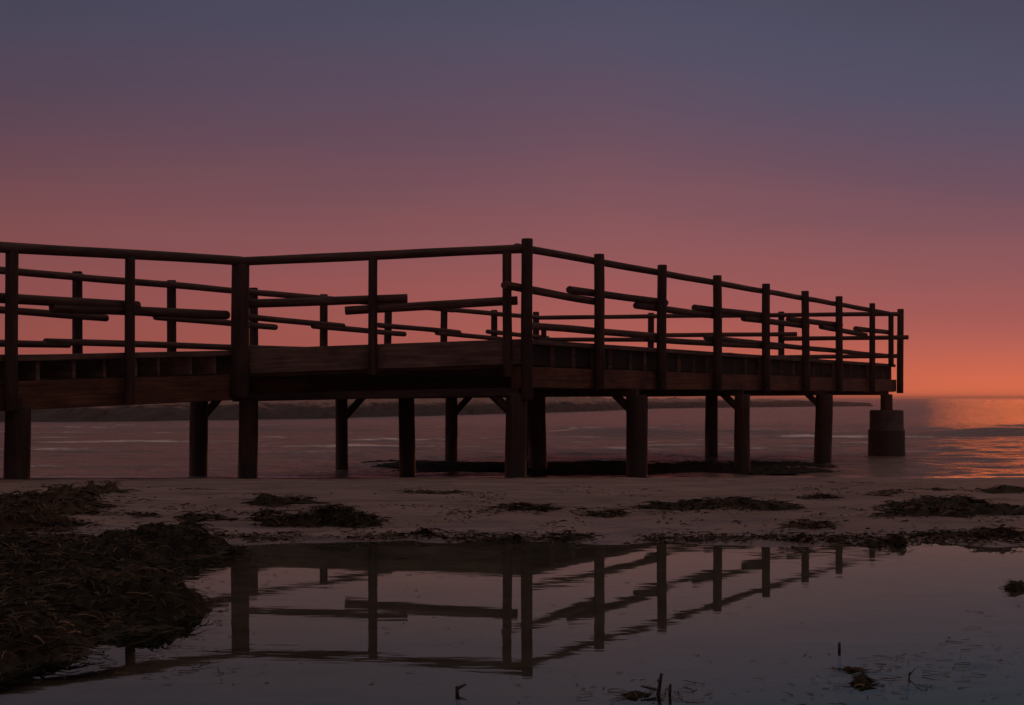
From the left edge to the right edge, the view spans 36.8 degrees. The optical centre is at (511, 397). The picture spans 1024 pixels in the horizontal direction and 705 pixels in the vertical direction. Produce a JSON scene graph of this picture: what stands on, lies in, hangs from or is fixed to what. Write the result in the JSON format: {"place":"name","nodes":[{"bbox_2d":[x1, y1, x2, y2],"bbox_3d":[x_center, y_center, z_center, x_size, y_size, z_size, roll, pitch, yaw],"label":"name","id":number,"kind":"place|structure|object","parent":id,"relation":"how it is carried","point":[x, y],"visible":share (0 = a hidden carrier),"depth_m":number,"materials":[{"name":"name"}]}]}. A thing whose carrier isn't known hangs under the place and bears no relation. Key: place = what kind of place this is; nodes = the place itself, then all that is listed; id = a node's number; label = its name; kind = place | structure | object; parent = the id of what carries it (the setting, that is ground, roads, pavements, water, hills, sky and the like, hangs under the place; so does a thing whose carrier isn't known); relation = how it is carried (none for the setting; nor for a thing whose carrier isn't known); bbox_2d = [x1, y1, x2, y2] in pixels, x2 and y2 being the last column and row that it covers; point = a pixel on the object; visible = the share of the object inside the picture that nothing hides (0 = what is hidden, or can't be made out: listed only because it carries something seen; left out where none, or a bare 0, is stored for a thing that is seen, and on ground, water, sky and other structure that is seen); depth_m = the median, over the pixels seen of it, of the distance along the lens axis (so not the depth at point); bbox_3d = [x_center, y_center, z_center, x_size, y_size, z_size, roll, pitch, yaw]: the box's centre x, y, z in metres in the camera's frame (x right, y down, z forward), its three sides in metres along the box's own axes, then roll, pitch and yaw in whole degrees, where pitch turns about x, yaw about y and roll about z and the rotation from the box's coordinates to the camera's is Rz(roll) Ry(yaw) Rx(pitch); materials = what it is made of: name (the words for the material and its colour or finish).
{"place":"outdoors","nodes":[
{"label":"outdoors","id":0,"kind":"place"},
{"bbox_2d":[0,397,872,421],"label":"shore","id":1,"kind":"structure","parent":0,"point":[291,409],"depth_m":88.21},
{"bbox_2d":[0,475,1023,704],"bbox_3d":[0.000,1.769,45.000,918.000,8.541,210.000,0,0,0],"label":"ground","id":2,"kind":"structure","parent":0,"point":[343,646],"depth_m":4.84,"materials":[{"name":"brown sand"}]},
{"bbox_2d":[0,480,161,535],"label":"seaweed heap","id":3,"kind":"object","parent":2,"relation":"on","point":[34,510],"visible":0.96,"depth_m":8.03,"materials":[{"name":"brown plant"}]},
{"bbox_2d":[0,517,255,691],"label":"seaweed heap","id":4,"kind":"object","parent":2,"relation":"on","point":[57,601],"visible":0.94,"depth_m":4.55,"materials":[{"name":"black plant"}]},
{"bbox_2d":[169,488,237,489],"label":"seaweed clump","id":5,"kind":"object","parent":2,"relation":"on","point":[202,489],"visible":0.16,"depth_m":10.47,"materials":[{"name":"brown plant"}]},
{"bbox_2d":[173,512,237,522],"bbox_3d":[-1.556,0.617,7.753,0.362,0.080,0.551,0,0,-31],"label":"seaweed clump","id":6,"kind":"object","parent":2,"relation":"on","point":[202,518],"visible":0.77,"depth_m":7.70,"materials":[{"name":"brown plant"}]},
{"bbox_2d":[241,509,286,520],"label":"seaweed clump","id":7,"kind":"object","parent":2,"relation":"on","point":[269,513],"visible":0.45,"depth_m":7.70,"materials":[{"name":"brown plant"}]},
{"bbox_2d":[240,492,330,508],"bbox_3d":[-1.319,0.583,8.698,0.640,0.119,0.819,0,0,0],"label":"seaweed clump","id":8,"kind":"object","parent":2,"relation":"on","point":[264,499],"visible":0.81,"depth_m":8.52,"materials":[{"name":"brown plant"}]},
{"bbox_2d":[245,503,390,528],"bbox_3d":[-0.925,0.591,7.503,0.703,0.146,0.670,0,0,-26],"label":"seaweed clump","id":9,"kind":"object","parent":2,"relation":"on","point":[341,516],"visible":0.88,"depth_m":7.46,"materials":[{"name":"brown plant"}]},
{"bbox_2d":[394,527,444,536],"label":"seaweed clump","id":10,"kind":"object","parent":2,"relation":"on","point":[424,531],"visible":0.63,"depth_m":7.07,"materials":[{"name":"brown plant"}]},
{"bbox_2d":[396,489,492,493],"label":"seaweed clump","id":11,"kind":"object","parent":2,"relation":"on","point":[421,491],"visible":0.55,"depth_m":9.93,"materials":[{"name":"brown plant"}]},
{"bbox_2d":[0,238,908,479],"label":"wooden pier","id":12,"kind":"structure","parent":2,"relation":"on","point":[527,373],"depth_m":17.81,"materials":[{"name":"brown wood"}]},
{"bbox_2d":[455,684,465,704],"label":"drift stick","id":13,"kind":"object","parent":2,"relation":"on","point":[457,695],"visible":1,"depth_m":3.34,"materials":[{"name":"brown wood"}]},
{"bbox_2d":[504,532,527,541],"bbox_3d":[0.012,0.639,6.893,0.190,0.082,0.234,0,0,0],"label":"seaweed lump","id":14,"kind":"object","parent":2,"relation":"on","point":[517,537],"visible":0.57,"depth_m":6.88,"materials":[{"name":"black plant"}]},
{"bbox_2d":[8,484,1023,546],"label":"seaweed litter","id":15,"kind":"object","parent":2,"relation":"on","point":[833,537],"visible":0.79,"depth_m":6.98,"materials":[{"name":"brown plant"}]},
{"bbox_2d":[479,502,569,514],"bbox_3d":[0.089,0.600,8.160,0.529,0.086,0.557,0,0,0],"label":"seaweed clump","id":16,"kind":"object","parent":2,"relation":"on","point":[521,506],"visible":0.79,"depth_m":8.12,"materials":[{"name":"brown plant"}]},
{"bbox_2d":[549,529,591,542],"bbox_3d":[0.250,0.635,6.902,0.211,0.087,0.250,0,0,26],"label":"seaweed lump","id":17,"kind":"object","parent":2,"relation":"on","point":[569,536],"visible":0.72,"depth_m":6.89,"materials":[{"name":"black plant"}]},
{"bbox_2d":[572,509,630,517],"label":"seaweed clump","id":18,"kind":"object","parent":2,"relation":"on","point":[610,513],"visible":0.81,"depth_m":7.98,"materials":[{"name":"brown plant"}]},
{"bbox_2d":[611,690,669,704],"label":"pool weed","id":19,"kind":"object","parent":2,"relation":"on","point":[641,697],"visible":0.98,"depth_m":3.29,"materials":[{"name":"brown plant"}]},
{"bbox_2d":[641,673,662,704],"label":"drift stick","id":20,"kind":"object","parent":2,"relation":"on","point":[659,681],"visible":0.97,"depth_m":3.32,"materials":[{"name":"brown wood"}]},
{"bbox_2d":[667,684,671,704],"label":"drift stick","id":21,"kind":"object","parent":2,"relation":"on","point":[669,693],"visible":0.98,"depth_m":3.32,"materials":[{"name":"brown wood"}]},
{"bbox_2d":[612,496,814,513],"bbox_3d":[1.034,0.586,8.371,1.245,0.109,0.740,0,0,0],"label":"seaweed clump","id":22,"kind":"object","parent":2,"relation":"on","point":[710,503],"visible":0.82,"depth_m":8.27,"materials":[{"name":"brown plant"}]},
{"bbox_2d":[773,532,826,545],"bbox_3d":[1.269,0.632,6.764,0.245,0.087,0.244,0,0,33],"label":"seaweed lump","id":23,"kind":"object","parent":2,"relation":"on","point":[800,537],"visible":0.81,"depth_m":6.75,"materials":[{"name":"black plant"}]},
{"bbox_2d":[775,519,847,530],"bbox_3d":[1.390,0.614,7.311,0.359,0.076,0.406,0,0,30],"label":"seaweed clump","id":24,"kind":"object","parent":2,"relation":"on","point":[804,524],"visible":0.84,"depth_m":7.29,"materials":[{"name":"brown plant"}]},
{"bbox_2d":[796,493,842,500],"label":"seaweed clump","id":25,"kind":"object","parent":2,"relation":"on","point":[818,496],"visible":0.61,"depth_m":9.38,"materials":[{"name":"brown plant"}]},
{"bbox_2d":[837,642,841,668],"bbox_3d":[0.835,0.656,3.920,0.011,0.067,0.010,0,0,20],"label":"drift stick","id":26,"kind":"object","parent":2,"relation":"on","point":[839,662],"visible":0.93,"depth_m":3.92,"materials":[{"name":"brown wood"}]},
{"bbox_2d":[825,540,855,545],"bbox_3d":[1.434,0.648,6.764,0.192,0.046,0.199,0,0,0],"label":"seaweed lump","id":27,"kind":"object","parent":2,"relation":"on","point":[844,542],"visible":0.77,"depth_m":6.74,"materials":[{"name":"black plant"}]},
{"bbox_2d":[824,666,882,679],"bbox_3d":[0.802,0.647,3.627,0.126,0.032,0.103,0,0,-39],"label":"pool weed","id":28,"kind":"object","parent":2,"relation":"on","point":[846,670],"visible":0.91,"depth_m":3.61,"materials":[{"name":"brown plant"}]},
{"bbox_2d":[830,673,889,697],"bbox_3d":[0.793,0.642,3.443,0.126,0.044,0.165,0,0,40],"label":"pool weed","id":29,"kind":"object","parent":2,"relation":"on","point":[861,679],"visible":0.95,"depth_m":3.42,"materials":[{"name":"brown plant"}]},
{"bbox_2d":[829,481,895,483],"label":"seaweed clump","id":30,"kind":"object","parent":2,"relation":"on","point":[860,482],"visible":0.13,"depth_m":12.05,"materials":[{"name":"brown plant"}]},
{"bbox_2d":[856,538,890,545],"bbox_3d":[1.585,0.646,6.726,0.195,0.066,0.274,0,0,0],"label":"seaweed lump","id":31,"kind":"object","parent":2,"relation":"on","point":[872,541],"visible":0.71,"depth_m":6.71,"materials":[{"name":"black plant"}]},
{"bbox_2d":[864,489,919,496],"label":"seaweed clump","id":32,"kind":"object","parent":2,"relation":"on","point":[890,492],"visible":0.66,"depth_m":9.82,"materials":[{"name":"brown plant"}]},
{"bbox_2d":[876,531,918,544],"bbox_3d":[1.703,0.632,6.761,0.223,0.092,0.284,0,0,0],"label":"seaweed lump","id":33,"kind":"object","parent":2,"relation":"on","point":[899,538],"visible":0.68,"depth_m":6.74,"materials":[{"name":"black plant"}]},
{"bbox_2d":[906,669,914,699],"bbox_3d":[0.914,0.655,3.523,0.028,0.070,0.006,0,0,-22],"label":"drift stick","id":34,"kind":"object","parent":2,"relation":"on","point":[907,694],"visible":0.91,"depth_m":3.52,"materials":[{"name":"wood"}]},
{"bbox_2d":[899,683,948,695],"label":"pool weed","id":35,"kind":"object","parent":2,"relation":"on","point":[933,687],"visible":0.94,"depth_m":3.43,"materials":[{"name":"brown plant"}]},
{"bbox_2d":[839,493,1023,518],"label":"seaweed clump","id":36,"kind":"object","parent":2,"relation":"on","point":[951,506],"visible":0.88,"depth_m":7.98,"materials":[{"name":"brown plant"}]},
{"bbox_2d":[913,487,967,490],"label":"seaweed clump","id":37,"kind":"object","parent":2,"relation":"on","point":[937,489],"visible":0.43,"depth_m":10.41,"materials":[{"name":"brown plant"}]},
{"bbox_2d":[906,523,1023,539],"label":"seaweed clump","id":38,"kind":"object","parent":2,"relation":"on","point":[1000,531],"visible":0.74,"depth_m":6.95,"materials":[{"name":"brown plant"}]},
{"bbox_2d":[958,485,1023,493],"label":"seaweed clump","id":39,"kind":"object","parent":2,"relation":"on","point":[995,489],"visible":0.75,"depth_m":10.08,"materials":[{"name":"brown plant"}]},
{"bbox_2d":[0,398,1023,476],"bbox_3d":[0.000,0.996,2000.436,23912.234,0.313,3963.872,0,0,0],"label":"sea","id":40,"kind":"structure","parent":0,"point":[964,437],"depth_m":36.97,"materials":[{"name":"grey liquid"}]},
{"bbox_2d":[354,459,839,475],"bbox_3d":[1.226,1.083,23.871,8.162,0.149,4.741,0,0,0],"label":"seaweed raft","id":41,"kind":"object","parent":40,"relation":"on","point":[582,467],"visible":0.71,"depth_m":23.28,"materials":[{"name":"black plant"}]},
{"bbox_2d":[0,0,1023,397],"label":"sky","id":42,"kind":"structure","parent":0,"point":[862,152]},
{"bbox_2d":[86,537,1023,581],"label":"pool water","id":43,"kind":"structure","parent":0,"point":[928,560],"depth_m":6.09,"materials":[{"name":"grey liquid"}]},
{"bbox_2d":[46,545,1023,704],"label":"drifting weed","id":44,"kind":"object","parent":43,"relation":"on","point":[474,577],"visible":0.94,"depth_m":3.70,"materials":[{"name":"black plant"}]},
{"bbox_2d":[154,556,1017,702],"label":"floating flecks","id":45,"kind":"object","parent":43,"relation":"on","point":[641,661],"visible":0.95,"depth_m":3.49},
{"bbox_2d":[997,579,1023,594],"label":"pool weed","id":46,"kind":"object","parent":43,"relation":"on","point":[1012,586],"visible":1,"depth_m":5.14,"materials":[{"name":"black plant"}]}
]}

